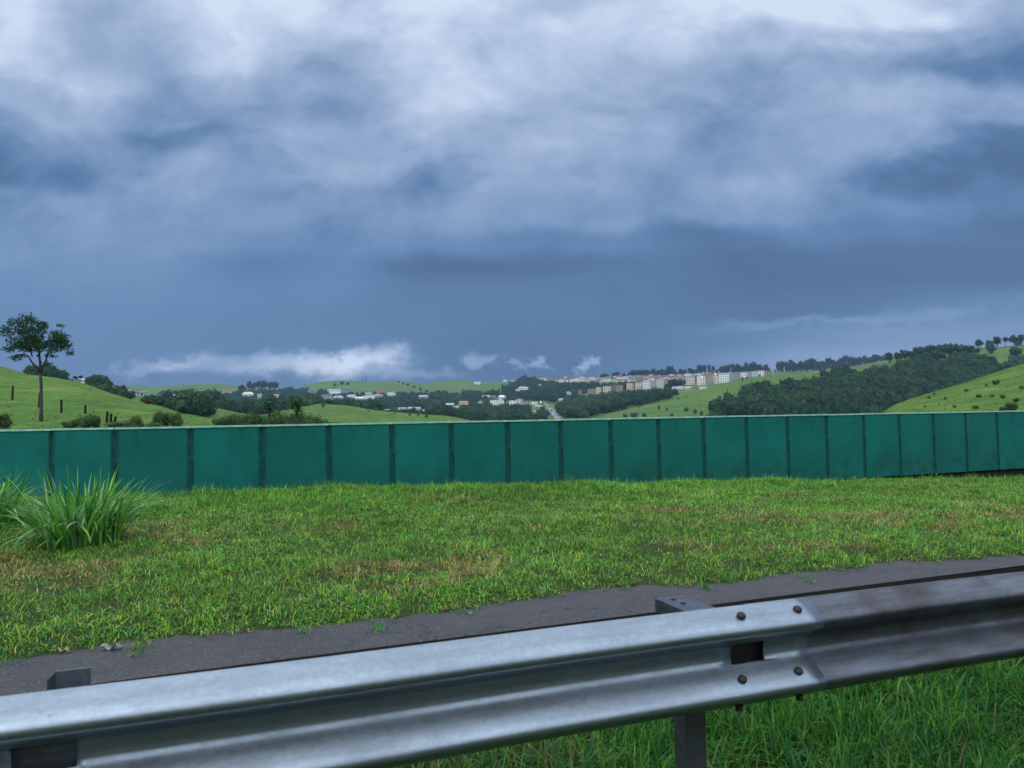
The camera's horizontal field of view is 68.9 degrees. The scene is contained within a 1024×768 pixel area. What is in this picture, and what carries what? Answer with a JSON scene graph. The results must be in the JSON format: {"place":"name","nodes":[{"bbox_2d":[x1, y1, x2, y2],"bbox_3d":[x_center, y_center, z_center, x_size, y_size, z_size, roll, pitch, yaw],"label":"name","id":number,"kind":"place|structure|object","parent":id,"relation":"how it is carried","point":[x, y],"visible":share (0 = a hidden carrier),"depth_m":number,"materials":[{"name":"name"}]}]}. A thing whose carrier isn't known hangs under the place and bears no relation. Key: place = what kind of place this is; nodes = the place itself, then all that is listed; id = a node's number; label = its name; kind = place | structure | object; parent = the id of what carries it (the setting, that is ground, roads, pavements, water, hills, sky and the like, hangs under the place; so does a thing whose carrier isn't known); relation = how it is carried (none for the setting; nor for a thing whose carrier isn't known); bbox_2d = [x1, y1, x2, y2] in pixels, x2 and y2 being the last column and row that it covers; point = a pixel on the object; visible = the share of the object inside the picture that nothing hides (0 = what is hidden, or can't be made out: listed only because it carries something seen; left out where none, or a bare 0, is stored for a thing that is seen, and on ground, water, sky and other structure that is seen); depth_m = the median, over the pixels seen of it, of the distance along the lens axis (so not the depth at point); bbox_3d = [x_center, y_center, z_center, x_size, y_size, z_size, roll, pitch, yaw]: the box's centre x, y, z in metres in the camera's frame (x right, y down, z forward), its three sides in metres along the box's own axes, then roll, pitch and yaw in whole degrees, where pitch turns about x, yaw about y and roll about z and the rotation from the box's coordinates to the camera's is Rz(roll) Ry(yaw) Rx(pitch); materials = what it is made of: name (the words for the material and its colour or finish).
{"place":"outdoors","nodes":[
{"label":"outdoors","id":0,"kind":"place"},
{"bbox_2d":[0,472,1023,659],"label":"ground","id":1,"kind":"structure","parent":0,"point":[569,586],"depth_m":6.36,"materials":[{"name":"green plant"}]},
{"bbox_2d":[0,464,57,529],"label":"grass clump","id":2,"kind":"object","parent":1,"relation":"on","point":[4,505],"visible":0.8,"depth_m":8.55,"materials":[{"name":"green plant"}]},
{"bbox_2d":[0,463,173,549],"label":"grass clump","id":3,"kind":"object","parent":1,"relation":"on","point":[74,530],"visible":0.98,"depth_m":7.33,"materials":[{"name":"green plant"}]},
{"bbox_2d":[0,410,1023,497],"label":"barrier wall","id":4,"kind":"structure","parent":1,"relation":"on","point":[914,445],"depth_m":13.77,"materials":[{"name":"teal metal"}]},
{"bbox_2d":[0,555,1023,695],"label":"asphalt path","id":5,"kind":"structure","parent":0,"point":[176,654],"depth_m":5.02,"materials":[{"name":"grey asphalt"}]},
{"bbox_2d":[57,647,69,651],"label":"dry leaf","id":6,"kind":"object","parent":5,"relation":"on","point":[65,648],"visible":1,"depth_m":4.57,"materials":[{"name":"beige plant"}]},
{"bbox_2d":[100,643,123,650],"bbox_3d":[-2.483,1.625,4.630,0.134,0.041,0.053,-1,-3,0],"label":"crumpled scrap","id":7,"kind":"object","parent":5,"relation":"on","point":[107,646],"visible":1,"depth_m":4.62,"materials":[{"name":"white paper"}]},
{"bbox_2d":[0,551,1023,664],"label":"creeping grass","id":8,"kind":"structure","parent":5,"relation":"on","point":[541,595],"depth_m":5.49,"materials":[{"name":"green plant"}]},
{"bbox_2d":[0,345,1023,482],"bbox_3d":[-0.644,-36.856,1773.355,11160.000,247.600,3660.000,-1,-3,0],"label":"terrain","id":9,"kind":"structure","parent":0,"point":[690,399],"depth_m":113.18,"materials":[{"name":"green plant"}]},
{"bbox_2d":[0,410,13,428],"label":"bush","id":10,"kind":"object","parent":9,"relation":"on","point":[5,421],"visible":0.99,"depth_m":36.84,"materials":[{"name":"green plant"}]},
{"bbox_2d":[11,385,13,399],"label":"fence post","id":11,"kind":"object","parent":9,"relation":"on","point":[12,395],"visible":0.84,"depth_m":69.19,"materials":[{"name":"brown wood"}]},
{"bbox_2d":[0,312,74,420],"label":"lone tree","id":12,"kind":"object","parent":9,"relation":"on","point":[30,342],"visible":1,"depth_m":49.65,"materials":[{"name":"green plant"}]},
{"bbox_2d":[60,399,62,412],"bbox_3d":[-35.823,1.858,59.358,0.173,1.268,0.173,-1,-3,5],"label":"fence post","id":13,"kind":"object","parent":9,"relation":"on","point":[61,406],"visible":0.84,"depth_m":59.30,"materials":[{"name":"brown wood"}]},
{"bbox_2d":[60,419,79,427],"bbox_3d":[-22.969,2.136,38.925,0.932,0.654,0.780,-1,-3,-6],"label":"bush","id":14,"kind":"object","parent":9,"relation":"on","point":[65,424],"visible":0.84,"depth_m":38.76,"materials":[{"name":"green plant"}]},
{"bbox_2d":[75,413,96,427],"bbox_3d":[-22.041,2.000,38.697,1.211,1.053,1.014,-3,-3,40],"label":"bush","id":15,"kind":"object","parent":9,"relation":"on","point":[86,421],"visible":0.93,"depth_m":38.50,"materials":[{"name":"green plant"}]},
{"bbox_2d":[92,415,100,427],"bbox_3d":[-21.644,2.002,38.880,0.432,1.064,0.388,0,-3,-15],"label":"bush","id":16,"kind":"object","parent":9,"relation":"on","point":[97,422],"visible":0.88,"depth_m":38.82,"materials":[{"name":"green plant"}]},
{"bbox_2d":[22,363,217,416],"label":"ridge hedge","id":17,"kind":"object","parent":9,"relation":"on","point":[194,403],"visible":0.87,"depth_m":320.99,"materials":[{"name":"green plant"}]},
{"bbox_2d":[104,419,138,429],"bbox_3d":[-20.359,2.183,39.096,1.809,0.690,1.627,-2,-3,17],"label":"bush","id":18,"kind":"object","parent":9,"relation":"on","point":[122,423],"visible":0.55,"depth_m":38.75,"materials":[{"name":"green plant"}]},
{"bbox_2d":[129,414,144,426],"bbox_3d":[-20.202,2.106,40.088,0.836,0.945,0.672,-1,-3,4],"label":"bush","id":19,"kind":"object","parent":9,"relation":"on","point":[135,419],"visible":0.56,"depth_m":39.96,"materials":[{"name":"green plant"}]},
{"bbox_2d":[144,422,164,426],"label":"bush","id":20,"kind":"object","parent":9,"relation":"on","point":[152,424],"visible":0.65,"depth_m":38.62,"materials":[{"name":"green plant"}]},
{"bbox_2d":[152,410,169,426],"bbox_3d":[-19.101,2.015,40.624,0.918,1.212,0.970,-2,-3,22],"label":"bush","id":21,"kind":"object","parent":9,"relation":"on","point":[160,417],"visible":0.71,"depth_m":40.39,"materials":[{"name":"green plant"}]},
{"bbox_2d":[167,409,183,425],"bbox_3d":[-18.363,1.970,40.809,0.906,1.226,0.814,-1,-3,0],"label":"bush","id":22,"kind":"object","parent":9,"relation":"on","point":[175,419],"visible":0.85,"depth_m":40.61,"materials":[{"name":"green plant"}]},
{"bbox_2d":[211,417,221,424],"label":"bush","id":23,"kind":"object","parent":9,"relation":"on","point":[215,422],"visible":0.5,"depth_m":100.96,"materials":[{"name":"green plant"}]},
{"bbox_2d":[219,414,232,424],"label":"bush","id":24,"kind":"object","parent":9,"relation":"on","point":[225,420],"visible":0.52,"depth_m":96.55,"materials":[{"name":"green plant"}]},
{"bbox_2d":[219,390,232,392],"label":"house","id":25,"kind":"structure","parent":9,"relation":"on","point":[226,391],"depth_m":1694.68,"materials":[{"name":"ceramic"}]},
{"bbox_2d":[227,413,242,424],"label":"bush","id":26,"kind":"object","parent":9,"relation":"on","point":[236,420],"visible":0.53,"depth_m":96.25,"materials":[{"name":"green plant"}]},
{"bbox_2d":[242,392,253,396],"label":"house","id":27,"kind":"structure","parent":9,"relation":"on","point":[248,393],"depth_m":1621.74,"materials":[{"name":"white glass"}]},
{"bbox_2d":[247,381,253,389],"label":"eucalyptus tree","id":28,"kind":"object","parent":9,"relation":"on","point":[249,385],"visible":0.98,"depth_m":1749.75,"materials":[{"name":"green plant"}]},
{"bbox_2d":[240,412,263,424],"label":"bush","id":29,"kind":"object","parent":9,"relation":"on","point":[246,419],"visible":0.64,"depth_m":87.97,"materials":[{"name":"green plant"}]},
{"bbox_2d":[256,380,262,389],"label":"eucalyptus tree","id":30,"kind":"object","parent":9,"relation":"on","point":[258,383],"visible":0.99,"depth_m":1766.07,"materials":[{"name":"green plant"}]},
{"bbox_2d":[260,414,266,424],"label":"bush","id":31,"kind":"object","parent":9,"relation":"on","point":[262,421],"visible":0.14,"depth_m":91.56,"materials":[{"name":"green plant"}]},
{"bbox_2d":[261,380,267,388],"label":"eucalyptus tree","id":32,"kind":"object","parent":9,"relation":"on","point":[264,385],"visible":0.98,"depth_m":1777.78,"materials":[{"name":"green plant"}]},
{"bbox_2d":[262,401,276,424],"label":"drooping tree","id":33,"kind":"object","parent":9,"relation":"on","point":[268,405],"visible":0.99,"depth_m":83.85,"materials":[{"name":"green plant"}]},
{"bbox_2d":[264,408,284,426],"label":"bush","id":34,"kind":"object","parent":9,"relation":"on","point":[276,417],"visible":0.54,"depth_m":87.23,"materials":[{"name":"green plant"}]},
{"bbox_2d":[270,382,278,389],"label":"eucalyptus tree","id":35,"kind":"object","parent":9,"relation":"on","point":[275,385],"visible":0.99,"depth_m":1767.30,"materials":[{"name":"green plant"}]},
{"bbox_2d":[282,412,289,423],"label":"bush","id":36,"kind":"object","parent":9,"relation":"on","point":[286,417],"visible":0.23,"depth_m":101.73,"materials":[{"name":"green plant"}]},
{"bbox_2d":[285,395,303,423],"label":"drooping tree","id":37,"kind":"object","parent":9,"relation":"on","point":[296,404],"visible":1,"depth_m":87.83,"materials":[{"name":"green plant"}]},
{"bbox_2d":[287,411,305,423],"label":"bush","id":38,"kind":"object","parent":9,"relation":"on","point":[293,419],"visible":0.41,"depth_m":91.83,"materials":[{"name":"green plant"}]},
{"bbox_2d":[302,412,322,425],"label":"bush","id":39,"kind":"object","parent":9,"relation":"on","point":[309,419],"visible":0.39,"depth_m":85.34,"materials":[{"name":"green plant"}]},
{"bbox_2d":[322,394,331,399],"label":"house","id":40,"kind":"structure","parent":9,"relation":"on","point":[327,396],"depth_m":1420.42,"materials":[{"name":"grey glass"}]},
{"bbox_2d":[327,389,340,393],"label":"house","id":41,"kind":"structure","parent":9,"relation":"on","point":[335,391],"depth_m":1606.31,"materials":[{"name":"white glass"}]},
{"bbox_2d":[157,386,511,398],"bbox_3d":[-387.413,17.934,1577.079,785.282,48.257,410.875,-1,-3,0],"label":"tree belt","id":42,"kind":"object","parent":9,"relation":"on","point":[239,392],"visible":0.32,"depth_m":1509.32,"materials":[{"name":"green plant"}]},
{"bbox_2d":[341,388,353,392],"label":"house","id":43,"kind":"structure","parent":9,"relation":"on","point":[345,390],"depth_m":1665.76,"materials":[{"name":"stone"}]},
{"bbox_2d":[162,387,549,420],"bbox_3d":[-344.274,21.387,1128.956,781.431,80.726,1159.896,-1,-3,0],"label":"valley wood","id":44,"kind":"object","parent":9,"relation":"on","point":[485,409],"visible":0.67,"depth_m":716.73,"materials":[{"name":"green plant"}]},
{"bbox_2d":[418,395,428,398],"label":"house","id":45,"kind":"structure","parent":9,"relation":"on","point":[423,396],"depth_m":1473.67,"materials":[{"name":"white glass"}]},
{"bbox_2d":[459,401,468,404],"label":"house","id":46,"kind":"structure","parent":9,"relation":"on","point":[463,402],"depth_m":1309.98,"materials":[{"name":"beige glass"}]},
{"bbox_2d":[490,400,503,404],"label":"house","id":47,"kind":"structure","parent":9,"relation":"on","point":[494,402],"depth_m":1288.73,"materials":[{"name":"white glass"}]},
{"bbox_2d":[501,374,600,402],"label":"hilltop wood","id":48,"kind":"object","parent":9,"relation":"on","point":[553,391],"visible":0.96,"depth_m":1371.75,"materials":[{"name":"green plant"}]},
{"bbox_2d":[589,388,595,394],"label":"apartment block","id":49,"kind":"structure","parent":9,"relation":"on","point":[593,391],"depth_m":1236.75,"materials":[{"name":"grey concrete"}]},
{"bbox_2d":[596,387,600,393],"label":"apartment block","id":50,"kind":"structure","parent":9,"relation":"on","point":[598,390],"depth_m":1259.73,"materials":[{"name":"white concrete"}]},
{"bbox_2d":[603,386,610,392],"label":"apartment block","id":51,"kind":"structure","parent":9,"relation":"on","point":[607,389],"depth_m":1243.43,"materials":[{"name":"white concrete"}]},
{"bbox_2d":[554,386,678,418],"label":"slope wood","id":52,"kind":"object","parent":9,"relation":"on","point":[575,406],"visible":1,"depth_m":792.87,"materials":[{"name":"green plant"}]},
{"bbox_2d":[616,385,622,391],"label":"apartment block","id":53,"kind":"structure","parent":9,"relation":"on","point":[619,388],"depth_m":1220.92,"materials":[{"name":"grey concrete"}]},
{"bbox_2d":[626,383,632,390],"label":"apartment block","id":54,"kind":"structure","parent":9,"relation":"on","point":[629,385],"depth_m":1227.47,"materials":[{"name":"beige concrete"}]},
{"bbox_2d":[635,382,642,389],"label":"apartment block","id":55,"kind":"structure","parent":9,"relation":"on","point":[638,384],"depth_m":1188.84,"materials":[{"name":"beige concrete"}]},
{"bbox_2d":[601,378,685,390],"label":"town wood","id":56,"kind":"object","parent":9,"relation":"on","point":[673,382],"visible":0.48,"depth_m":1110.68,"materials":[{"name":"green plant"}]},
{"bbox_2d":[642,381,649,390],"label":"apartment block","id":57,"kind":"structure","parent":9,"relation":"on","point":[646,384],"depth_m":1165.77,"materials":[{"name":"white concrete"}]},
{"bbox_2d":[650,380,655,387],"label":"apartment block","id":58,"kind":"structure","parent":9,"relation":"on","point":[653,384],"depth_m":1139.49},
{"bbox_2d":[656,379,663,388],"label":"apartment block","id":59,"kind":"structure","parent":9,"relation":"on","point":[659,383],"depth_m":1135.00,"materials":[{"name":"beige concrete"}]},
{"bbox_2d":[686,376,694,384],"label":"apartment block","id":60,"kind":"structure","parent":9,"relation":"on","point":[690,380],"depth_m":1122.67,"materials":[{"name":"beige concrete"}]},
{"bbox_2d":[697,376,705,384],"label":"apartment block","id":61,"kind":"structure","parent":9,"relation":"on","point":[701,380],"depth_m":1095.19,"materials":[{"name":"white concrete"}]},
{"bbox_2d":[705,375,711,384],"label":"apartment block","id":62,"kind":"structure","parent":9,"relation":"on","point":[708,379],"depth_m":1087.35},
{"bbox_2d":[712,374,719,383],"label":"apartment block","id":63,"kind":"structure","parent":9,"relation":"on","point":[713,379],"depth_m":1090.97,"materials":[{"name":"beige concrete"}]},
{"bbox_2d":[719,373,728,382],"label":"apartment block","id":64,"kind":"structure","parent":9,"relation":"on","point":[723,377],"depth_m":1112.61,"materials":[{"name":"white concrete"}]},
{"bbox_2d":[729,372,733,381],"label":"apartment block","id":65,"kind":"structure","parent":9,"relation":"on","point":[731,376],"depth_m":1140.61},
{"bbox_2d":[734,372,739,379],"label":"apartment block","id":66,"kind":"structure","parent":9,"relation":"on","point":[736,375],"depth_m":1134.04,"materials":[{"name":"grey concrete"}]},
{"bbox_2d":[740,372,746,378],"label":"apartment block","id":67,"kind":"structure","parent":9,"relation":"on","point":[742,374],"depth_m":1126.11,"materials":[{"name":"white concrete"}]},
{"bbox_2d":[751,371,757,376],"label":"apartment block","id":68,"kind":"structure","parent":9,"relation":"on","point":[754,373],"depth_m":1111.46,"materials":[{"name":"white concrete"}]},
{"bbox_2d":[644,361,875,375],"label":"skyline wood","id":69,"kind":"object","parent":9,"relation":"on","point":[763,368],"visible":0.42,"depth_m":1825.33,"materials":[{"name":"green plant"}]},
{"bbox_2d":[758,370,763,376],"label":"apartment block","id":70,"kind":"structure","parent":9,"relation":"on","point":[761,372],"depth_m":1115.09,"materials":[{"name":"white concrete"}]},
{"bbox_2d":[776,361,780,372],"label":"eucalyptus tree","id":71,"kind":"object","parent":9,"relation":"on","point":[778,364],"visible":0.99,"depth_m":1798.33,"materials":[{"name":"green plant"}]},
{"bbox_2d":[779,361,784,369],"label":"eucalyptus tree","id":72,"kind":"object","parent":9,"relation":"on","point":[782,365],"visible":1,"depth_m":1799.21,"materials":[{"name":"green plant"}]},
{"bbox_2d":[797,361,803,371],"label":"eucalyptus tree","id":73,"kind":"object","parent":9,"relation":"on","point":[800,364],"visible":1,"depth_m":1815.83,"materials":[{"name":"green plant"}]},
{"bbox_2d":[811,358,817,370],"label":"eucalyptus tree","id":74,"kind":"object","parent":9,"relation":"on","point":[815,363],"visible":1,"depth_m":1794.00,"materials":[{"name":"green plant"}]},
{"bbox_2d":[843,355,848,363],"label":"eucalyptus tree","id":75,"kind":"object","parent":9,"relation":"on","point":[845,359],"visible":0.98,"depth_m":1779.52,"materials":[{"name":"green plant"}]},
{"bbox_2d":[705,352,1023,416],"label":"hillside wood","id":76,"kind":"object","parent":9,"relation":"on","point":[845,389],"visible":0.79,"depth_m":583.16,"materials":[{"name":"green plant"}]},
{"bbox_2d":[885,352,892,363],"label":"broadleaf tree","id":77,"kind":"object","parent":9,"relation":"on","point":[889,356],"visible":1,"depth_m":800.79,"materials":[{"name":"green plant"}]},
{"bbox_2d":[893,352,901,360],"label":"broadleaf tree","id":78,"kind":"object","parent":9,"relation":"on","point":[897,355],"visible":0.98,"depth_m":800.10,"materials":[{"name":"green plant"}]},
{"bbox_2d":[900,349,908,359],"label":"broadleaf tree","id":79,"kind":"object","parent":9,"relation":"on","point":[904,353],"visible":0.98,"depth_m":798.95,"materials":[{"name":"green plant"}]},
{"bbox_2d":[907,351,915,356],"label":"broadleaf tree","id":80,"kind":"object","parent":9,"relation":"on","point":[911,353],"visible":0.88,"depth_m":797.12,"materials":[{"name":"green plant"}]},
{"bbox_2d":[913,346,925,354],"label":"broadleaf tree","id":81,"kind":"object","parent":9,"relation":"on","point":[920,349],"visible":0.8,"depth_m":796.74,"materials":[{"name":"green plant"}]},
{"bbox_2d":[923,344,935,352],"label":"broadleaf tree","id":82,"kind":"object","parent":9,"relation":"on","point":[929,348],"visible":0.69,"depth_m":790.91,"materials":[{"name":"green plant"}]},
{"bbox_2d":[930,349,946,359],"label":"broadleaf tree","id":83,"kind":"object","parent":9,"relation":"on","point":[935,354],"visible":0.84,"depth_m":760.79,"materials":[{"name":"green plant"}]},
{"bbox_2d":[935,344,944,352],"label":"broadleaf tree","id":84,"kind":"object","parent":9,"relation":"on","point":[938,346],"visible":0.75,"depth_m":784.04,"materials":[{"name":"green plant"}]},
{"bbox_2d":[940,342,958,355],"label":"broadleaf tree","id":85,"kind":"object","parent":9,"relation":"on","point":[949,349],"visible":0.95,"depth_m":775.26,"materials":[{"name":"green plant"}]},
{"bbox_2d":[952,344,968,353],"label":"broadleaf tree","id":86,"kind":"object","parent":9,"relation":"on","point":[962,347],"visible":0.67,"depth_m":771.98,"materials":[{"name":"green plant"}]},
{"bbox_2d":[967,345,980,353],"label":"broadleaf tree","id":87,"kind":"object","parent":9,"relation":"on","point":[972,349],"visible":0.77,"depth_m":774.21,"materials":[{"name":"green plant"}]},
{"bbox_2d":[975,340,981,347],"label":"broadleaf tree","id":88,"kind":"object","parent":9,"relation":"on","point":[978,343],"visible":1,"depth_m":816.83,"materials":[{"name":"green plant"}]},
{"bbox_2d":[985,342,996,353],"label":"broadleaf tree","id":89,"kind":"object","parent":9,"relation":"on","point":[991,347],"visible":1,"depth_m":779.70,"materials":[{"name":"green plant"}]},
{"bbox_2d":[993,336,1000,347],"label":"broadleaf tree","id":90,"kind":"object","parent":9,"relation":"on","point":[997,341],"visible":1,"depth_m":828.06,"materials":[{"name":"green plant"}]},
{"bbox_2d":[1004,402,1018,410],"bbox_3d":[33.755,1.563,50.489,0.917,0.725,0.736,0,-3,-27],"label":"bush","id":91,"kind":"object","parent":9,"relation":"on","point":[1012,406],"visible":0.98,"depth_m":50.34,"materials":[{"name":"green plant"}]},
{"bbox_2d":[1009,335,1016,345],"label":"broadleaf tree","id":92,"kind":"object","parent":9,"relation":"on","point":[1013,338],"visible":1,"depth_m":839.64,"materials":[{"name":"green plant"}]},
{"bbox_2d":[1008,345,1023,355],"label":"bush","id":93,"kind":"object","parent":9,"relation":"on","point":[1013,350],"visible":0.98,"depth_m":757.54,"materials":[{"name":"green plant"}]},
{"bbox_2d":[1017,334,1023,345],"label":"broadleaf tree","id":94,"kind":"object","parent":9,"relation":"on","point":[1020,338],"visible":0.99,"depth_m":832.93,"materials":[{"name":"green plant"}]},
{"bbox_2d":[0,0,1023,388],"label":"sky","id":95,"kind":"structure","parent":0,"point":[293,193],"materials":[{"name":"blue"}]},
{"bbox_2d":[20,565,1023,693],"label":"channel side","id":96,"kind":"object","parent":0,"point":[960,575],"visible":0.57,"depth_m":5.52,"materials":[{"name":"grey concrete"}]},
{"bbox_2d":[545,404,562,418],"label":"road","id":97,"kind":"structure","parent":0,"point":[553,414],"depth_m":967.63,"materials":[{"name":"grey asphalt"}]},
{"bbox_2d":[395,657,1023,767],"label":"verge ground","id":98,"kind":"structure","parent":0,"point":[887,704],"depth_m":3.49,"materials":[{"name":"green plant"}]},
{"bbox_2d":[0,571,1023,767],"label":"guardrail","id":99,"kind":"object","parent":98,"relation":"on","point":[687,663],"visible":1,"depth_m":2.08,"materials":[{"name":"metal"}]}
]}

